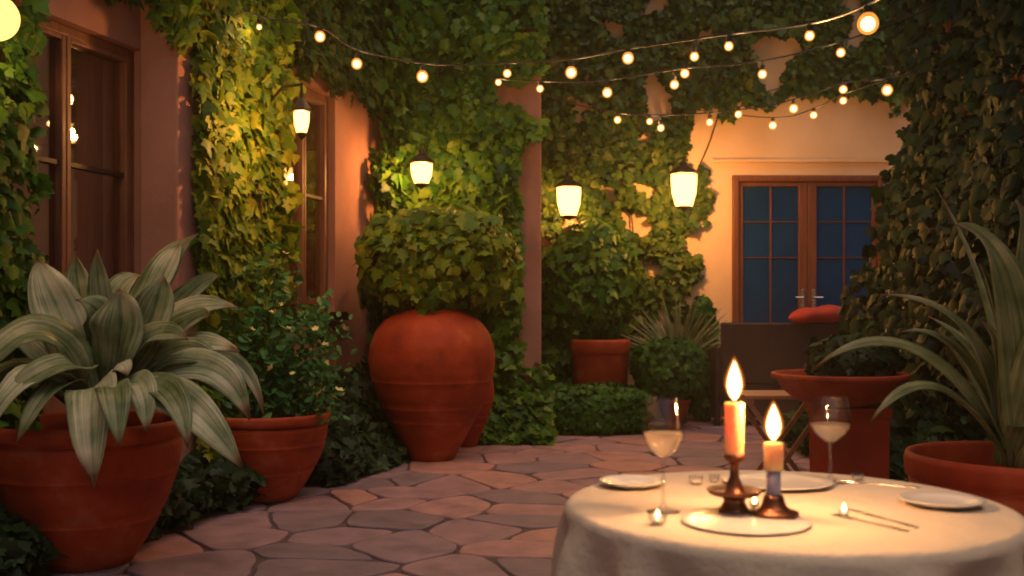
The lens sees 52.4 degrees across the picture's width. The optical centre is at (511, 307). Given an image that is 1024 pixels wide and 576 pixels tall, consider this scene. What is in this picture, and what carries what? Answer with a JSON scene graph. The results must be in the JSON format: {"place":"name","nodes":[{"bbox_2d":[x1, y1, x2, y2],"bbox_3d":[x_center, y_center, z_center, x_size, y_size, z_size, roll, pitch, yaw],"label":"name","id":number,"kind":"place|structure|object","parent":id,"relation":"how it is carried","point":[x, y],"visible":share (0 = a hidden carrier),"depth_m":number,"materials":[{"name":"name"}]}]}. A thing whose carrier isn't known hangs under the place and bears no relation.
{"place":"outdoors","nodes":[
{"label":"outdoors","id":0,"kind":"place"},
{"bbox_2d":[22,417,809,575],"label":"stone paving","id":1,"kind":"structure","parent":0,"point":[311,517],"depth_m":5.95,"materials":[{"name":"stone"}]},
{"bbox_2d":[0,233,263,572],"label":"potted plant","id":2,"kind":"object","parent":1,"relation":"on","point":[87,478],"visible":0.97,"depth_m":4.57,"materials":[{"name":"plant"}]},
{"bbox_2d":[0,450,266,575],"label":"ground ivy","id":3,"kind":"object","parent":1,"relation":"on","point":[226,483],"visible":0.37,"depth_m":5.52,"materials":[{"name":"green plant"}]},
{"bbox_2d":[218,242,358,502],"bbox_3d":[-1.441,0.390,6.531,1.010,1.600,0.919,0,0,0],"label":"potted plant","id":4,"kind":"object","parent":1,"relation":"on","point":[280,443],"visible":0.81,"depth_m":6.32,"materials":[{"name":"green plant"}]},
{"bbox_2d":[295,355,410,486],"bbox_3d":[-1.146,0.804,8.198,0.870,0.845,3.002,0,0,16],"label":"ground ivy","id":5,"kind":"object","parent":1,"relation":"on","point":[364,440],"visible":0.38,"depth_m":7.72,"materials":[{"name":"green plant"}]},
{"bbox_2d":[351,202,522,461],"bbox_3d":[-0.609,0.165,8.366,1.408,2.051,1.332,0,0,0],"label":"potted plant","id":6,"kind":"object","parent":1,"relation":"on","point":[434,279],"visible":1,"depth_m":7.90,"materials":[{"name":"ceramic"}]},
{"bbox_2d":[461,379,493,447],"bbox_3d":[-0.393,0.830,8.950,0.481,0.720,0.479,0,0,0],"label":"urn","id":7,"kind":"object","parent":1,"relation":"on","point":[471,439],"visible":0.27,"depth_m":8.84,"materials":[{"name":"ceramic"}]},
{"bbox_2d":[477,362,558,445],"bbox_3d":[-0.204,0.842,9.313,1.229,0.792,0.763,0,0,0],"label":"ground ivy","id":8,"kind":"object","parent":1,"relation":"on","point":[523,415],"visible":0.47,"depth_m":9.23,"materials":[{"name":"green plant"}]},
{"bbox_2d":[541,217,645,396],"bbox_3d":[0.808,0.137,10.451,1.078,2.106,0.808,0,0,0],"label":"potted shrub","id":9,"kind":"object","parent":1,"relation":"on","point":[582,260],"visible":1,"depth_m":10.19,"materials":[{"name":"green plant"}]},
{"bbox_2d":[549,381,653,435],"bbox_3d":[0.519,0.969,9.998,1.651,0.536,0.839,0,0,0],"label":"hedge","id":10,"kind":"object","parent":1,"relation":"on","point":[598,408],"visible":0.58,"depth_m":9.67,"materials":[{"name":"green plant"}]},
{"bbox_2d":[628,336,707,429],"bbox_3d":[1.537,0.733,10.188,0.810,0.914,0.733,0,0,0],"label":"potted shrub","id":11,"kind":"object","parent":1,"relation":"on","point":[669,372],"visible":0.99,"depth_m":10.01,"materials":[{"name":"green plant"}]},
{"bbox_2d":[621,294,725,423],"bbox_3d":[1.686,0.525,10.705,1.474,1.331,0.386,0,0,0],"label":"fan palm","id":12,"kind":"object","parent":1,"relation":"on","point":[659,333],"visible":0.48,"depth_m":10.71,"materials":[{"name":"green plant"}]},
{"bbox_2d":[685,293,719,421],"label":"shrub","id":13,"kind":"object","parent":1,"relation":"on","point":[699,405],"visible":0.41,"depth_m":10.79,"materials":[{"name":"green plant"}]},
{"bbox_2d":[736,390,808,471],"bbox_3d":[1.623,0.852,6.300,0.500,0.676,0.400,0,0,0],"label":"side table","id":14,"kind":"object","parent":1,"relation":"on","point":[748,397],"visible":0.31,"depth_m":6.18,"materials":[{"name":"brown wood"}]},
{"bbox_2d":[705,322,844,425],"bbox_3d":[2.897,0.668,10.730,1.706,1.045,0.580,0,0,0],"label":"garden sofa","id":15,"kind":"object","parent":1,"relation":"on","point":[757,353],"visible":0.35,"depth_m":10.45,"materials":[{"name":"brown wood"}]},
{"bbox_2d":[789,305,849,323],"bbox_3d":[3.130,0.067,10.485,0.687,0.200,0.317,0,0,0],"label":"bolster cushion","id":16,"kind":"object","parent":15,"relation":"on","point":[826,313],"visible":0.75,"depth_m":10.37,"materials":[{"name":"red fabric"}]},
{"bbox_2d":[771,332,909,479],"bbox_3d":[1.793,0.662,5.700,0.730,1.056,0.730,0,0,0],"label":"pedestal planter","id":17,"kind":"object","parent":1,"relation":"on","point":[864,381],"visible":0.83,"depth_m":5.53,"materials":[{"name":"ceramic"}]},
{"bbox_2d":[777,350,991,481],"bbox_3d":[2.816,0.717,6.750,1.130,1.033,5.237,0,0,0],"label":"ground ivy","id":18,"kind":"object","parent":1,"relation":"on","point":[930,426],"visible":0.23,"depth_m":6.96,"materials":[{"name":"green plant"}]},
{"bbox_2d":[816,188,1023,516],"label":"potted plant","id":19,"kind":"object","parent":1,"relation":"on","point":[993,470],"visible":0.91,"depth_m":3.42,"materials":[{"name":"green plant"}]},
{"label":"ground","id":20,"kind":"structure","parent":0,"visible":0},
{"bbox_2d":[7,0,386,463],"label":"house wall","id":21,"kind":"structure","parent":20,"relation":"on","point":[165,103],"depth_m":6.03,"materials":[{"name":"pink paint"}]},
{"bbox_2d":[0,0,19,40],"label":"globe lantern","id":22,"kind":"object","parent":21,"relation":"attached to","point":[9,19],"visible":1,"depth_m":4.51,"materials":[{"name":"glass"}]},
{"bbox_2d":[0,0,54,429],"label":"climbing ivy","id":23,"kind":"object","parent":21,"relation":"attached to","point":[23,98],"visible":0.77,"depth_m":4.94,"materials":[{"name":"green plant"}]},
{"bbox_2d":[0,12,133,320],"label":"casement window","id":24,"kind":"structure","parent":21,"relation":"attached to","point":[67,220],"depth_m":5.85,"materials":[{"name":"red wood"}]},
{"bbox_2d":[143,0,306,477],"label":"climbing ivy","id":25,"kind":"object","parent":21,"relation":"attached to","point":[246,201],"visible":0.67,"depth_m":6.40,"materials":[{"name":"green plant"}]},
{"bbox_2d":[104,0,401,124],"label":"climbing ivy","id":26,"kind":"object","parent":21,"relation":"attached to","point":[329,58],"visible":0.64,"depth_m":8.41,"materials":[{"name":"green plant"}]},
{"bbox_2d":[270,83,310,140],"bbox_3d":[-1.449,-1.218,6.612,0.104,0.394,0.736,0,0,-32],"label":"wall lantern","id":27,"kind":"object","parent":21,"relation":"attached to","point":[301,109],"depth_m":6.33,"materials":[{"name":"glass"}]},
{"bbox_2d":[282,80,347,321],"bbox_3d":[-1.659,-0.814,8.085,0.370,1.827,1.038,0,0,15],"label":"casement window","id":28,"kind":"structure","parent":21,"relation":"attached to","point":[296,173],"depth_m":8.42,"materials":[{"name":"red wood"}]},
{"bbox_2d":[242,0,878,82],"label":"string lights","id":29,"kind":"object","parent":21,"relation":"hanging from","point":[868,22],"visible":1,"depth_m":5.98,"materials":[{"name":"glass"}]},
{"bbox_2d":[402,0,944,97],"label":"string lights","id":30,"kind":"object","parent":21,"relation":"hanging from","point":[684,73],"visible":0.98,"depth_m":7.30,"materials":[{"name":"glass"}]},
{"bbox_2d":[413,1,540,391],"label":"wing wall","id":31,"kind":"structure","parent":20,"relation":"on","point":[527,97],"depth_m":9.60,"materials":[{"name":"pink paint"}]},
{"bbox_2d":[408,143,434,188],"bbox_3d":[-0.778,-1.241,9.235,0.229,0.439,0.769,0,0,0],"label":"wall lantern","id":32,"kind":"object","parent":31,"relation":"attached to","point":[421,162],"depth_m":8.89,"materials":[{"name":"glass"}]},
{"bbox_2d":[364,0,551,394],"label":"climbing ivy","id":33,"kind":"object","parent":31,"relation":"attached to","point":[461,116],"visible":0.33,"depth_m":9.40,"materials":[{"name":"green plant"}]},
{"bbox_2d":[541,67,943,131],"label":"string lights","id":34,"kind":"object","parent":31,"relation":"hanging from","point":[887,89],"visible":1,"depth_m":8.07,"materials":[{"name":"glass"}]},
{"bbox_2d":[541,273,587,384],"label":"shrub","id":35,"kind":"object","parent":20,"relation":"on","point":[555,346],"visible":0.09,"depth_m":10.43,"materials":[{"name":"green plant"}]},
{"bbox_2d":[541,0,920,417],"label":"back wall","id":36,"kind":"structure","parent":20,"relation":"on","point":[852,136],"depth_m":11.20,"materials":[{"name":"beige paint"}]},
{"bbox_2d":[554,169,582,219],"bbox_3d":[0.590,-1.189,10.953,0.310,0.559,0.574,0,0,0],"label":"wall lantern","id":37,"kind":"object","parent":36,"relation":"attached to","point":[568,193],"depth_m":10.72,"materials":[{"name":"glass"}]},
{"bbox_2d":[668,157,699,210],"bbox_3d":[1.720,-1.260,10.750,0.322,0.589,0.980,0,0,0],"label":"wall lantern","id":38,"kind":"object","parent":36,"relation":"attached to","point":[683,180],"depth_m":10.32,"materials":[{"name":"glass"}]},
{"bbox_2d":[541,0,916,363],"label":"climbing ivy","id":39,"kind":"object","parent":36,"relation":"attached to","point":[620,148],"visible":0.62,"depth_m":11.08,"materials":[{"name":"green plant"}]},
{"bbox_2d":[732,175,883,321],"bbox_3d":[3.188,-0.119,11.240,1.631,2.617,0.200,0,0,0],"label":"double door","id":40,"kind":"structure","parent":36,"relation":"attached to","point":[799,241],"depth_m":11.24,"materials":[{"name":"brown wood"}]},
{"bbox_2d":[739,182,806,321],"bbox_3d":[2.814,-0.088,11.205,0.743,2.536,0.129,0,0,0],"label":"door leaf","id":41,"kind":"structure","parent":40,"relation":"in","point":[772,215],"depth_m":11.24,"materials":[{"name":"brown wood"}]},
{"bbox_2d":[807,182,876,313],"bbox_3d":[3.561,-0.088,11.205,0.743,2.536,0.129,0,0,0],"label":"door leaf","id":42,"kind":"structure","parent":40,"relation":"in","point":[838,213],"depth_m":11.24,"materials":[{"name":"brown wood"}]},
{"bbox_2d":[926,18,1023,333],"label":"side wall","id":43,"kind":"structure","parent":20,"relation":"on","point":[947,25],"depth_m":8.10,"materials":[{"name":"brown paint"}]},
{"bbox_2d":[837,0,1023,439],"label":"climbing ivy","id":44,"kind":"object","parent":43,"relation":"attached to","point":[981,167],"visible":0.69,"depth_m":7.64,"materials":[{"name":"green plant"}]},
{"bbox_2d":[688,79,886,129],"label":"string lights","id":45,"kind":"object","parent":44,"relation":"hanging from","point":[813,114],"visible":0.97,"depth_m":9.79,"materials":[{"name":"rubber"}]},
{"bbox_3d":[0.597,0.811,2.270,0.934,0.758,0.934,0,0,0],"label":"round table","id":46,"kind":"object","parent":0,"visible":0},
{"bbox_2d":[551,470,1023,575],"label":"tablecloth","id":47,"kind":"object","parent":46,"relation":"on","point":[603,529],"visible":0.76,"depth_m":1.99,"materials":[{"name":"fabric"}]},
{"bbox_2d":[599,474,664,489],"bbox_3d":[0.287,0.418,2.484,0.156,0.017,0.156,0,0,0],"label":"plate","id":48,"kind":"object","parent":47,"relation":"on","point":[630,481],"visible":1,"depth_m":2.51,"materials":[{"name":"ceramic"}]},
{"bbox_2d":[647,510,667,524],"bbox_3d":[0.286,0.411,2.046,0.040,0.030,0.040,0,0,0],"label":"tealight holder","id":49,"kind":"object","parent":47,"relation":"on","point":[657,520],"visible":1,"depth_m":2.04,"materials":[{"name":"clear glass"}]},
{"bbox_2d":[642,398,683,513],"bbox_3d":[0.316,0.306,2.173,0.086,0.239,0.086,0,0,0],"label":"wine glass","id":50,"kind":"object","parent":47,"relation":"on","point":[652,512],"visible":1,"depth_m":2.16,"materials":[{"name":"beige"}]},
{"bbox_2d":[689,475,702,483],"bbox_3d":[0.443,0.415,2.506,0.036,0.022,0.036,0,0,0],"label":"salt cellar","id":51,"kind":"object","parent":47,"relation":"on","point":[695,481],"visible":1,"depth_m":2.50,"materials":[{"name":"clear glass"}]},
{"bbox_2d":[711,473,719,482],"bbox_3d":[0.494,0.416,2.541,0.028,0.020,0.028,0,0,0],"label":"salt cellar","id":52,"kind":"object","parent":47,"relation":"on","point":[714,479],"visible":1,"depth_m":2.54,"materials":[{"name":"clear glass"}]},
{"bbox_2d":[682,509,810,534],"bbox_3d":[0.463,0.423,2.061,0.251,0.006,0.251,0,0,0],"label":"platter","id":53,"kind":"object","parent":47,"relation":"on","point":[713,520],"visible":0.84,"depth_m":2.03,"materials":[{"name":"ceramic"}]},
{"bbox_2d":[706,453,762,514],"bbox_3d":[0.460,0.361,2.150,0.116,0.120,0.116,0,0,0],"label":"candlestick","id":54,"kind":"object","parent":53,"relation":"on","point":[734,493],"visible":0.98,"depth_m":2.13,"materials":[{"name":"brown metal"}]},
{"bbox_2d":[724,362,743,454],"bbox_3d":[0.460,0.204,2.150,0.044,0.212,0.044,0,0,0],"label":"candle","id":55,"kind":"object","parent":54,"relation":"on","point":[734,425],"visible":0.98,"depth_m":2.14,"materials":[{"name":"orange wax"}]},
{"bbox_2d":[748,494,799,518],"bbox_3d":[0.533,0.401,2.120,0.102,0.040,0.102,0,0,0],"label":"candlestick","id":56,"kind":"object","parent":53,"relation":"on","point":[772,507],"visible":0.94,"depth_m":2.10,"materials":[{"name":"brown metal"}]},
{"bbox_2d":[764,405,783,495],"bbox_3d":[0.533,0.288,2.120,0.043,0.204,0.043,0,0,0],"label":"candle","id":57,"kind":"object","parent":56,"relation":"on","point":[773,457],"visible":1,"depth_m":2.11,"materials":[{"name":"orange wax"}]},
{"bbox_2d":[750,497,759,507],"bbox_3d":[0.507,0.405,2.173,0.024,0.030,0.024,0,0,0],"label":"tealight holder","id":58,"kind":"object","parent":47,"relation":"on","point":[754,500],"visible":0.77,"depth_m":2.17,"materials":[{"name":"clear glass"}]},
{"bbox_2d":[722,471,833,489],"bbox_3d":[0.640,0.420,2.506,0.261,0.013,0.261,0,0,0],"label":"plate","id":59,"kind":"object","parent":47,"relation":"on","point":[794,481],"visible":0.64,"depth_m":2.52,"materials":[{"name":"ceramic"}]},
{"bbox_2d":[810,398,850,483],"bbox_3d":[0.778,0.322,2.541,0.098,0.207,0.098,0,0,0],"label":"wine glass","id":60,"kind":"object","parent":47,"relation":"on","point":[836,441],"visible":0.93,"depth_m":2.54,"materials":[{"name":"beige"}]},
{"bbox_2d":[838,503,849,516],"bbox_3d":[0.675,0.411,2.116,0.022,0.030,0.022,0,0,0],"label":"tealight holder","id":61,"kind":"object","parent":47,"relation":"on","point":[843,513],"visible":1,"depth_m":2.11,"materials":[{"name":"clear glass"}]},
{"bbox_2d":[851,472,863,480],"bbox_3d":[0.856,0.417,2.576,0.032,0.018,0.032,0,0,0],"label":"salt cellar","id":62,"kind":"object","parent":47,"relation":"on","point":[857,478],"visible":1,"depth_m":2.57,"materials":[{"name":"clear glass"}]},
{"bbox_2d":[830,513,908,531],"bbox_3d":[0.707,0.425,2.061,0.024,0.003,0.190,0,0,-28],"label":"fork","id":63,"kind":"object","parent":47,"relation":"on","point":[872,523],"visible":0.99,"depth_m":2.05,"materials":[{"name":"silver metal"}]},
{"bbox_2d":[837,480,920,488],"bbox_3d":[0.883,0.425,2.506,0.190,0.003,0.024,0,0,30],"label":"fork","id":64,"kind":"object","parent":47,"relation":"on","point":[856,482],"visible":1,"depth_m":2.50,"materials":[{"name":"silver metal"}]},
{"bbox_2d":[846,508,918,527],"bbox_3d":[0.747,0.425,2.106,0.015,0.003,0.203,0,0,-21],"label":"knife","id":65,"kind":"object","parent":47,"relation":"on","point":[882,518],"visible":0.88,"depth_m":2.10,"materials":[{"name":"silver metal"}]},
{"bbox_2d":[898,491,986,509],"bbox_3d":[0.927,0.418,2.244,0.176,0.017,0.176,0,0,0],"label":"plate","id":66,"kind":"object","parent":47,"relation":"on","point":[941,500],"visible":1,"depth_m":2.27,"materials":[{"name":"ceramic"}]}
]}

